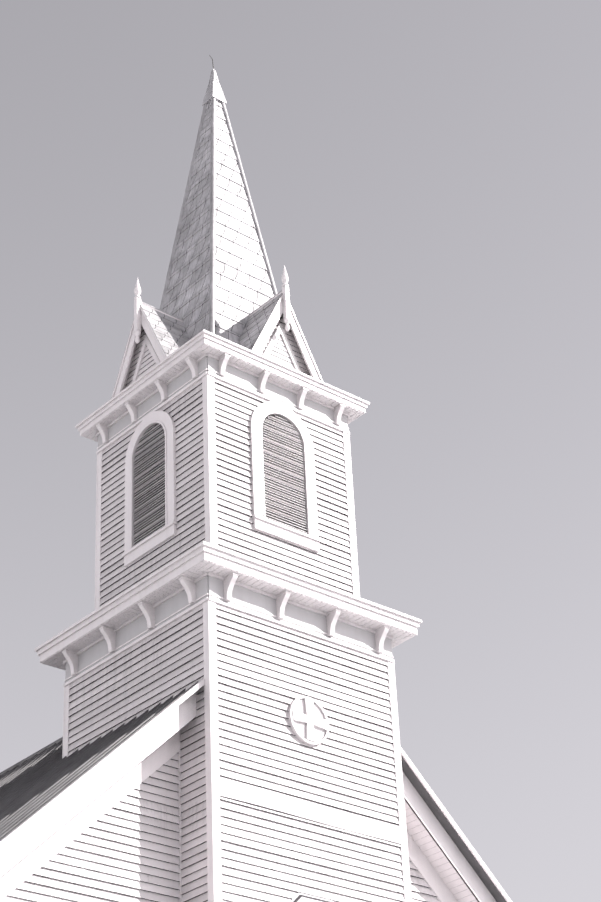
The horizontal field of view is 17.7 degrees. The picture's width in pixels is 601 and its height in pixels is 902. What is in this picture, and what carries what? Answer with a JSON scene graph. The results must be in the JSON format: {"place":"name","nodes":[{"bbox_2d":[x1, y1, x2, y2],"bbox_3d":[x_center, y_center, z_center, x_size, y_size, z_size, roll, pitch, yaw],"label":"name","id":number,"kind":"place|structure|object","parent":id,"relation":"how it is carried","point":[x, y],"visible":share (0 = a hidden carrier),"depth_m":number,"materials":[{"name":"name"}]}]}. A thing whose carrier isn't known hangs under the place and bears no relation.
{"place":"outdoors","nodes":[
{"label":"outdoors","id":0,"kind":"place"},
{"bbox_2d":[0,313,439,901],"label":"clapboard siding","id":1,"kind":"object","parent":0,"point":[126,847],"visible":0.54,"depth_m":28.84,"materials":[{"name":"white wood"}]},
{"bbox_2d":[65,357,392,682],"bbox_3d":[-1.252,1.541,32.104,3.748,4.730,3.748,22,-40,-35],"label":"church frieze","id":2,"kind":"object","parent":1,"relation":"attached to","point":[214,586],"visible":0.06,"depth_m":30.36,"materials":[{"name":"white wood"}]},
{"bbox_2d":[0,265,511,901],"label":"trim","id":3,"kind":"structure","parent":1,"relation":"attached to","point":[306,715],"depth_m":30.19,"materials":[{"name":"white wood"}]},
{"bbox_2d":[141,70,281,333],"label":"spire hip caps","id":4,"kind":"object","parent":3,"relation":"on","point":[213,76],"visible":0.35,"depth_m":35.46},
{"bbox_2d":[163,100,273,342],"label":"spire shingles","id":5,"kind":"object","parent":3,"relation":"on","point":[243,288],"visible":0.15,"depth_m":34.71,"materials":[{"name":"grey wood"}]},
{"bbox_2d":[202,68,225,105],"bbox_3d":[-1.678,-7.077,37.404,0.332,0.948,0.332,22,-40,-35],"label":"spire cap","id":6,"kind":"object","parent":5,"relation":"on","point":[216,93],"visible":0.62,"depth_m":37.16,"materials":[{"name":"white metal"}]},
{"bbox_2d":[114,293,323,387],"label":"dormer roofs","id":7,"kind":"structure","parent":3,"relation":"on","point":[171,333],"depth_m":32.98,"materials":[{"name":"metal"}]},
{"bbox_2d":[133,415,307,545],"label":"louver slats","id":8,"kind":"object","parent":3,"relation":"attached to","point":[264,478],"visible":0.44,"depth_m":31.47,"materials":[{"name":"white wood"}]},
{"bbox_2d":[1,717,479,901],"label":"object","id":9,"kind":"object","parent":3,"relation":"attached to","point":[298,817],"visible":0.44,"depth_m":28.20,"materials":[{"name":"grey wood"}]},
{"bbox_2d":[0,681,506,901],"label":"main roof","id":10,"kind":"structure","parent":3,"relation":"attached to","point":[32,784],"depth_m":29.09,"materials":[{"name":"metal"}]},
{"bbox_2d":[290,892,333,901],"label":"window frame","id":11,"kind":"object","parent":3,"relation":"attached to","point":[300,897],"visible":1,"depth_m":27.30,"materials":[{"name":"wood"}]},
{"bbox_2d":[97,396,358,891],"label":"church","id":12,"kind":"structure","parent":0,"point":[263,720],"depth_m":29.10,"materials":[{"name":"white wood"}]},
{"bbox_2d":[0,0,600,901],"label":"sky","id":13,"kind":"structure","parent":0,"point":[423,177],"materials":[{"name":"grey"}]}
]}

